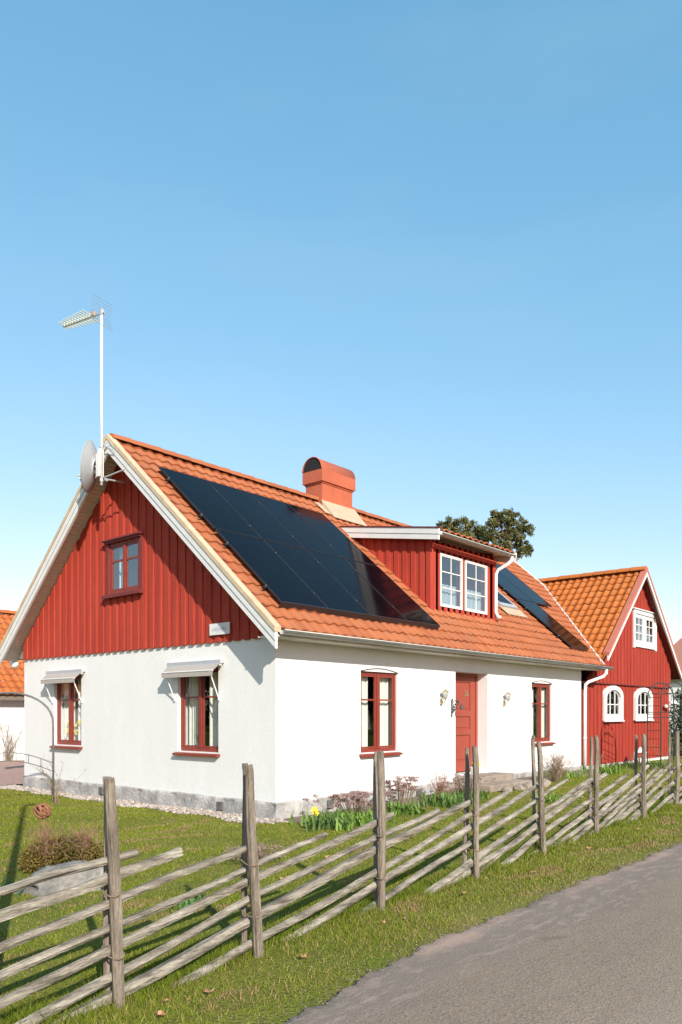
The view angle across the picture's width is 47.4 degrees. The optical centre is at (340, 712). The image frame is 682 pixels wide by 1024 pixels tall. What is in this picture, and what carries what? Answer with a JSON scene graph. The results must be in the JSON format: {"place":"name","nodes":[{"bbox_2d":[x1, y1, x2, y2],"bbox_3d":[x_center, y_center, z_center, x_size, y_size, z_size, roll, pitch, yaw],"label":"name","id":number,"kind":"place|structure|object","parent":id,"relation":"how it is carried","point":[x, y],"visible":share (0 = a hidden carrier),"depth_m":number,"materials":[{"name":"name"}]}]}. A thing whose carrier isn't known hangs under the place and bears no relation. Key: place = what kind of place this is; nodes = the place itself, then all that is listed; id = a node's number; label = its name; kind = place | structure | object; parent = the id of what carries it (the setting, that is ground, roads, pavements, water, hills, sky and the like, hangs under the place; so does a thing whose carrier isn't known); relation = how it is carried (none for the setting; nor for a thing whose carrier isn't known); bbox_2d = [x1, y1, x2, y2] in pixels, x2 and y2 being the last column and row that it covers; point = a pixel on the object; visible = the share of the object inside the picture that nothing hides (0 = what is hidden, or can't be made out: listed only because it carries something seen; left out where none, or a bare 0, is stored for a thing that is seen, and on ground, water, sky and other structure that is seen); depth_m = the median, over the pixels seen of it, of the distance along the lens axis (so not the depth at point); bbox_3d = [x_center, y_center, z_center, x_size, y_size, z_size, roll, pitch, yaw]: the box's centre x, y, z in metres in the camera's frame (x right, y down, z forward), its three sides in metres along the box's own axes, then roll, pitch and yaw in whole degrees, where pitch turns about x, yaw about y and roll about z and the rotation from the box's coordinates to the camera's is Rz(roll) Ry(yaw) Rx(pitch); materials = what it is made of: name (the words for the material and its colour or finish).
{"place":"outdoors","nodes":[
{"label":"outdoors","id":0,"kind":"place"},
{"bbox_2d":[0,760,23,785],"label":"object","id":1,"kind":"structure","parent":0,"point":[12,772],"depth_m":21.81,"materials":[{"name":"brick"}]},
{"bbox_2d":[0,710,23,760],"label":"shrub","id":2,"kind":"object","parent":1,"relation":"in","point":[7,756],"visible":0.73,"depth_m":25.61,"materials":[{"name":"beige plant"}]},
{"bbox_2d":[221,842,287,861],"bbox_3d":[-0.983,1.565,8.664,0.802,0.242,0.764,0,0,11],"label":"twiggy shrub","id":3,"kind":"object","parent":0,"point":[262,852],"visible":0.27,"depth_m":8.64,"materials":[{"name":"brown plant"}]},
{"bbox_2d":[0,737,681,1023],"bbox_3d":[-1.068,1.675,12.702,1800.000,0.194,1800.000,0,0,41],"label":"lawn","id":4,"kind":"structure","parent":0,"point":[292,1006],"depth_m":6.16,"materials":[{"name":"green plant"}]},
{"bbox_2d":[0,877,22,895],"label":"leafy plant","id":5,"kind":"object","parent":4,"relation":"on","point":[8,883],"visible":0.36,"depth_m":7.63,"materials":[{"name":"green plant"}]},
{"bbox_2d":[0,610,23,760],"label":"neighbour garage","id":6,"kind":"structure","parent":4,"relation":"on","point":[11,705],"depth_m":25.96,"materials":[{"name":"white paint"}]},
{"bbox_2d":[0,692,53,802],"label":"garden arch","id":7,"kind":"structure","parent":4,"relation":"on","point":[48,709],"depth_m":15.00,"materials":[{"name":"grey metal"}]},
{"bbox_2d":[34,803,50,840],"bbox_3d":[-3.530,1.441,9.173,0.198,0.754,0.195,0,0,41],"label":"rusty ball","id":8,"kind":"object","parent":4,"relation":"on","point":[46,812],"visible":0.99,"depth_m":9.13,"materials":[{"name":"metal"}]},
{"bbox_2d":[12,860,102,896],"bbox_3d":[-2.687,1.702,7.501,0.983,0.536,0.641,-10,7,-3],"label":"boulder","id":9,"kind":"object","parent":4,"relation":"on","point":[53,885],"visible":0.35,"depth_m":7.33,"materials":[{"name":"grey stone"}]},
{"bbox_2d":[30,757,86,803],"bbox_3d":[-5.466,1.268,14.970,0.796,0.963,0.762,0,0,24],"label":"climbing rose","id":10,"kind":"object","parent":4,"relation":"on","point":[56,798],"visible":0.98,"depth_m":15.00,"materials":[{"name":"brown plant"}]},
{"bbox_2d":[16,817,103,872],"bbox_3d":[-3.043,1.454,8.585,1.037,0.639,0.606,0,0,-11],"label":"heather","id":11,"kind":"object","parent":4,"relation":"on","point":[49,851],"visible":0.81,"depth_m":8.46,"materials":[{"name":"brown plant"}]},
{"bbox_2d":[0,784,290,823],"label":"pebbles","id":12,"kind":"object","parent":4,"relation":"on","point":[229,817],"visible":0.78,"depth_m":14.30,"materials":[{"name":"grey gravel"}]},
{"bbox_2d":[159,893,209,913],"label":"tulip leaves","id":13,"kind":"object","parent":4,"relation":"on","point":[186,903],"visible":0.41,"depth_m":6.29,"materials":[{"name":"green plant"}]},
{"bbox_2d":[0,433,616,818],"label":"white house","id":14,"kind":"structure","parent":4,"relation":"on","point":[143,578],"depth_m":15.62,"materials":[{"name":"paint"}]},
{"bbox_2d":[9,659,23,667],"bbox_3d":[-7.668,-1.180,18.442,0.636,0.220,0.210,0,0,41],"label":"globe lamp","id":15,"kind":"object","parent":14,"relation":"attached to","point":[13,664],"visible":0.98,"depth_m":18.50,"materials":[{"name":"white glass"}]},
{"bbox_2d":[49,675,82,748],"bbox_3d":[-5.918,-0.023,17.023,1.230,1.595,0.354,0,0,41],"label":"window","id":16,"kind":"structure","parent":14,"relation":"in","point":[69,699],"depth_m":17.15,"materials":[{"name":"red paint"}]},
{"bbox_2d":[65,720,77,739],"bbox_3d":[-5.933,0.403,17.225,0.363,0.534,0.322,0,0,41],"label":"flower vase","id":17,"kind":"object","parent":14,"relation":"on","point":[75,733],"visible":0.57,"depth_m":17.18,"materials":[{"name":"yellow ceramic"}]},
{"bbox_2d":[77,440,103,492],"bbox_3d":[-4.951,-4.840,15.245,0.457,1.010,0.832,0,0,-28],"label":"satellite dish","id":18,"kind":"object","parent":14,"relation":"attached to","point":[89,474],"visible":0.98,"depth_m":15.05,"materials":[{"name":"white metal"}]},
{"bbox_2d":[58,294,126,485],"bbox_3d":[-4.806,-6.217,15.220,1.716,3.594,0.744,0,0,15],"label":"tv antenna","id":19,"kind":"object","parent":14,"relation":"attached to","point":[101,321],"visible":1,"depth_m":15.05,"materials":[{"name":"white metal"}]},
{"bbox_2d":[101,531,143,599],"bbox_3d":[-4.271,-2.910,15.511,1.320,1.180,0.374,0,0,41],"label":"window","id":20,"kind":"structure","parent":14,"relation":"in","point":[123,590],"depth_m":15.43,"materials":[{"name":"red paint"}]},
{"bbox_2d":[172,667,219,756],"bbox_3d":[-2.535,-0.023,14.094,1.260,1.595,0.354,0,0,41],"label":"window","id":21,"kind":"structure","parent":14,"relation":"in","point":[196,696],"depth_m":14.11,"materials":[{"name":"red paint"}]},
{"bbox_2d":[209,622,229,635],"bbox_3d":[-2.108,-1.465,13.510,0.530,0.200,0.040,0,0,41],"label":"house sign","id":22,"kind":"object","parent":14,"relation":"attached to","point":[219,628],"visible":1,"depth_m":13.49,"materials":[{"name":"white metal"}]},
{"bbox_2d":[158,466,439,629],"bbox_3d":[-0.718,-3.255,15.640,3.379,3.005,4.800,0,0,41],"label":"solar array","id":23,"kind":"object","parent":14,"relation":"on","point":[294,556],"visible":1,"depth_m":15.22,"materials":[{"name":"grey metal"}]},
{"bbox_2d":[368,710,370,728],"bbox_3d":[0.413,0.305,15.177,0.340,0.730,0.340,0,0,41],"label":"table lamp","id":24,"kind":"object","parent":14,"relation":"in","point":[369,726],"visible":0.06,"depth_m":15.11,"materials":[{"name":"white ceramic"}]},
{"bbox_2d":[359,668,402,756],"bbox_3d":[0.677,-0.020,14.843,0.334,1.670,1.240,0,0,41],"label":"window","id":25,"kind":"structure","parent":14,"relation":"in","point":[380,699],"depth_m":14.84,"materials":[{"name":"red paint"}]},
{"bbox_2d":[440,689,448,705],"bbox_3d":[2.180,-0.328,16.289,0.202,0.340,0.152,0,0,66],"label":"wall lantern","id":26,"kind":"object","parent":14,"relation":"attached to","point":[445,696],"depth_m":16.27,"materials":[{"name":"gold metal"}]},
{"bbox_2d":[440,553,462,609],"bbox_3d":[2.510,-3.035,18.031,0.155,1.210,0.940,0,0,41],"label":"window","id":27,"kind":"structure","parent":14,"relation":"in","point":[447,593],"depth_m":18.04,"materials":[{"name":"white paint"}]},
{"bbox_2d":[451,699,463,716],"bbox_3d":[2.493,-0.110,16.611,0.269,0.400,0.096,0,0,21],"label":"door bell","id":28,"kind":"object","parent":14,"relation":"attached to","point":[452,707],"depth_m":16.62,"materials":[{"name":"black metal"}]},
{"bbox_2d":[456,673,477,771],"bbox_3d":[2.698,0.220,17.511,0.080,2.240,1.360,0,0,41],"label":"door","id":29,"kind":"structure","parent":14,"relation":"in","point":[466,684],"depth_m":17.66,"materials":[{"name":"paint"}]},
{"bbox_2d":[464,560,486,614],"bbox_3d":[3.233,-3.035,18.866,0.155,1.210,1.010,0,0,41],"label":"window","id":30,"kind":"structure","parent":14,"relation":"in","point":[472,599],"depth_m":18.83,"materials":[{"name":"white paint"}]},
{"bbox_2d":[503,692,510,705],"bbox_3d":[3.934,-0.328,18.315,0.202,0.340,0.152,0,0,66],"label":"wall lantern","id":31,"kind":"object","parent":14,"relation":"attached to","point":[508,699],"depth_m":18.30,"materials":[{"name":"gold metal"}]},
{"bbox_2d":[497,591,527,617],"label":"roof window","id":32,"kind":"structure","parent":14,"relation":"in","point":[502,602],"depth_m":21.24,"materials":[{"name":"metal"}]},
{"bbox_2d":[496,564,588,650],"bbox_3d":[5.774,-3.252,23.134,3.372,2.999,2.450,0,0,41],"label":"solar array","id":33,"kind":"object","parent":14,"relation":"on","point":[520,591],"visible":0.75,"depth_m":22.63,"materials":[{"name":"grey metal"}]},
{"bbox_2d":[531,680,555,745],"bbox_3d":[5.088,-0.010,19.939,0.334,1.650,1.220,0,0,41],"label":"window","id":34,"kind":"structure","parent":14,"relation":"in","point":[539,703],"depth_m":20.11,"materials":[{"name":"red paint"}]},
{"bbox_2d":[311,807,318,832],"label":"daffodil","id":35,"kind":"object","parent":4,"relation":"on","point":[315,811],"visible":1,"depth_m":11.28,"materials":[{"name":"yellow plant"}]},
{"bbox_2d":[304,810,355,832],"bbox_3d":[-0.124,1.588,11.709,0.898,0.313,0.852,0,0,3],"label":"leafy plant","id":36,"kind":"object","parent":4,"relation":"on","point":[331,819],"visible":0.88,"depth_m":11.56,"materials":[{"name":"green plant"}]},
{"bbox_2d":[274,807,396,831],"bbox_3d":[-0.003,1.616,12.101,1.849,0.264,1.514,0,0,29],"label":"leafy plant","id":37,"kind":"object","parent":4,"relation":"on","point":[360,821],"visible":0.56,"depth_m":11.97,"materials":[{"name":"green plant"}]},
{"bbox_2d":[0,731,681,1023],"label":"split rail fence","id":38,"kind":"object","parent":4,"relation":"on","point":[111,954],"visible":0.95,"depth_m":5.17,"materials":[{"name":"grey wood"}]},
{"bbox_2d":[336,807,417,823],"bbox_3d":[0.513,1.665,12.582,1.368,0.228,1.471,0,0,-30],"label":"leafy plant","id":39,"kind":"object","parent":4,"relation":"on","point":[395,818],"visible":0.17,"depth_m":12.68,"materials":[{"name":"green plant"}]},
{"bbox_2d":[411,791,471,809],"bbox_3d":[1.831,1.578,14.324,1.068,0.273,1.181,0,0,-4],"label":"leafy plant","id":40,"kind":"object","parent":4,"relation":"on","point":[443,800],"visible":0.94,"depth_m":14.23,"materials":[{"name":"green plant"}]},
{"bbox_2d":[284,769,601,823],"bbox_3d":[3.124,1.661,16.864,0.810,0.204,11.880,0,0,41],"label":"flower bed","id":41,"kind":"object","parent":4,"relation":"on","point":[296,820],"visible":0.2,"depth_m":15.11,"materials":[{"name":"green plant"}]},
{"bbox_2d":[302,790,395,817],"bbox_3d":[0.264,1.529,13.005,1.150,0.476,2.366,0,0,16],"label":"dried sedum","id":42,"kind":"object","parent":41,"relation":"on","point":[357,800],"visible":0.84,"depth_m":12.74,"materials":[{"name":"brown plant"}]},
{"bbox_2d":[371,799,426,817],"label":"leafy plant","id":43,"kind":"object","parent":41,"relation":"on","point":[405,809],"visible":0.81,"depth_m":13.35,"materials":[{"name":"green plant"}]},
{"bbox_2d":[385,776,423,805],"bbox_3d":[1.088,1.433,13.970,0.554,0.606,1.141,0,0,41],"label":"dried sedum","id":44,"kind":"object","parent":41,"relation":"on","point":[401,789],"visible":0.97,"depth_m":13.90,"materials":[{"name":"brown plant"}]},
{"bbox_2d":[428,772,458,795],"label":"twiggy shrub","id":45,"kind":"object","parent":41,"relation":"on","point":[440,783],"visible":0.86,"depth_m":15.02,"materials":[{"name":"brown plant"}]},
{"bbox_2d":[442,773,496,793],"bbox_3d":[2.673,1.446,15.656,0.976,0.452,1.210,0,0,41],"label":"dried sedum","id":46,"kind":"object","parent":41,"relation":"on","point":[461,778],"visible":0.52,"depth_m":15.59,"materials":[{"name":"brown plant"}]},
{"bbox_2d":[543,752,571,775],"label":"twiggy shrub","id":47,"kind":"object","parent":41,"relation":"on","point":[559,764],"visible":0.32,"depth_m":18.97,"materials":[{"name":"brown plant"}]},
{"bbox_2d":[537,768,588,778],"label":"leafy plant","id":48,"kind":"object","parent":41,"relation":"on","point":[573,774],"visible":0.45,"depth_m":18.93,"materials":[{"name":"green plant"}]},
{"bbox_2d":[436,515,488,542],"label":"pine tree","id":49,"kind":"object","parent":4,"relation":"on","point":[477,531],"visible":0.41,"depth_m":51.73,"materials":[{"name":"green plant"}]},
{"bbox_2d":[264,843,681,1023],"bbox_3d":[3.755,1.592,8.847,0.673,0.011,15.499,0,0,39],"label":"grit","id":50,"kind":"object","parent":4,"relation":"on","point":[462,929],"visible":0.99,"depth_m":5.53,"materials":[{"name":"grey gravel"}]},
{"bbox_2d":[435,788,510,801],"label":"leafy plant","id":51,"kind":"object","parent":4,"relation":"on","point":[482,794],"visible":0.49,"depth_m":15.12,"materials":[{"name":"green plant"}]},
{"bbox_2d":[454,772,531,791],"bbox_3d":[3.318,1.580,16.974,0.960,0.440,1.800,0,0,41],"label":"door step","id":52,"kind":"object","parent":4,"relation":"on","point":[502,781],"depth_m":16.74,"materials":[{"name":"stone"}]},
{"bbox_2d":[501,786,512,791],"bbox_3d":[3.409,1.592,15.976,0.220,0.167,0.231,0,0,-23],"label":"edging stone","id":53,"kind":"object","parent":4,"relation":"on","point":[503,789],"visible":0.67,"depth_m":15.90,"materials":[{"name":"beige stone"}]},
{"bbox_2d":[483,508,535,559],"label":"pine tree","id":54,"kind":"object","parent":4,"relation":"on","point":[504,539],"visible":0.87,"depth_m":49.70,"materials":[{"name":"green plant"}]},
{"bbox_2d":[513,784,525,790],"bbox_3d":[3.711,1.578,16.164,0.255,0.184,0.242,0,0,23],"label":"edging stone","id":55,"kind":"object","parent":4,"relation":"on","point":[518,787],"visible":0.75,"depth_m":16.08,"materials":[{"name":"beige stone"}]},
{"bbox_2d":[522,781,531,788],"bbox_3d":[4.000,1.559,16.395,0.337,0.241,0.305,0,0,41],"label":"edging stone","id":56,"kind":"object","parent":4,"relation":"on","point":[527,785],"visible":0.37,"depth_m":16.30,"materials":[{"name":"beige stone"}]},
{"bbox_2d":[531,750,578,781],"bbox_3d":[4.926,1.217,17.945,1.056,0.795,1.047,0,0,41],"label":"twiggy shrub","id":57,"kind":"object","parent":4,"relation":"on","point":[553,772],"visible":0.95,"depth_m":17.91,"materials":[{"name":"brown plant"}]},
{"bbox_2d":[537,791,582,802],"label":"leafy plant","id":58,"kind":"object","parent":4,"relation":"on","point":[553,798],"visible":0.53,"depth_m":14.38,"materials":[{"name":"green plant"}]},
{"bbox_2d":[582,764,633,775],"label":"leafy plant","id":59,"kind":"object","parent":4,"relation":"on","point":[607,770],"visible":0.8,"depth_m":20.36,"materials":[{"name":"green plant"}]},
{"bbox_2d":[538,566,681,768],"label":"red barn","id":60,"kind":"structure","parent":4,"relation":"on","point":[616,617],"depth_m":24.56,"materials":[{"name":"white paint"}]},
{"bbox_2d":[603,686,624,721],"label":"window","id":61,"kind":"structure","parent":60,"relation":"in","point":[619,717],"depth_m":23.22,"materials":[{"name":"white paint"}]},
{"bbox_2d":[633,688,653,720],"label":"window","id":62,"kind":"structure","parent":60,"relation":"in","point":[637,717],"depth_m":25.01,"materials":[{"name":"white paint"}]},
{"bbox_2d":[632,607,656,650],"bbox_3d":[9.734,-2.688,25.288,0.480,1.255,2.210,0,0,41],"label":"window","id":63,"kind":"structure","parent":60,"relation":"in","point":[640,616],"depth_m":25.18,"materials":[{"name":"white paint"}]},
{"bbox_2d":[664,698,677,707],"bbox_3d":[11.284,-0.330,26.528,0.438,0.340,0.314,0,0,29],"label":"barn lamp","id":64,"kind":"object","parent":60,"relation":"attached to","point":[670,702],"visible":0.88,"depth_m":26.46,"materials":[{"name":"white paint"}]},
{"bbox_2d":[634,747,641,763],"bbox_3d":[9.100,1.314,23.608,0.367,0.560,0.367,0,0,12],"label":"garden lantern","id":65,"kind":"object","parent":4,"relation":"on","point":[639,749],"visible":0.32,"depth_m":23.56,"materials":[{"name":"white paint"}]},
{"bbox_2d":[603,760,681,769],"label":"leafy plant","id":66,"kind":"object","parent":4,"relation":"on","point":[630,765],"visible":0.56,"depth_m":22.50,"materials":[{"name":"green plant"}]},
{"bbox_2d":[646,759,681,766],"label":"leafy plant","id":67,"kind":"object","parent":4,"relation":"on","point":[649,761],"visible":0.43,"depth_m":23.20,"materials":[{"name":"green plant"}]},
{"bbox_2d":[647,682,681,771],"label":"rose arch","id":68,"kind":"structure","parent":4,"relation":"on","point":[660,712],"depth_m":20.87,"materials":[{"name":"black metal"}]},
{"bbox_2d":[651,733,681,772],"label":"climbing rose","id":69,"kind":"object","parent":4,"relation":"on","point":[666,754],"visible":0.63,"depth_m":20.63,"materials":[{"name":"green plant"}]},
{"bbox_2d":[669,686,681,755],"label":"evergreen hedge","id":70,"kind":"object","parent":4,"relation":"on","point":[678,721],"visible":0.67,"depth_m":28.97,"materials":[{"name":"green plant"}]},
{"bbox_2d":[0,0,681,680],"label":"sky","id":71,"kind":"structure","parent":0,"point":[429,252],"materials":[{"name":"blue"}]},
{"bbox_2d":[283,842,681,1023],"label":"road","id":72,"kind":"structure","parent":0,"point":[602,949],"depth_m":4.80,"materials":[{"name":"grey asphalt"}]},
{"bbox_2d":[669,638,681,732],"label":"house","id":73,"kind":"structure","parent":0,"point":[678,650],"depth_m":58.37,"materials":[{"name":"red wood"}]}
]}

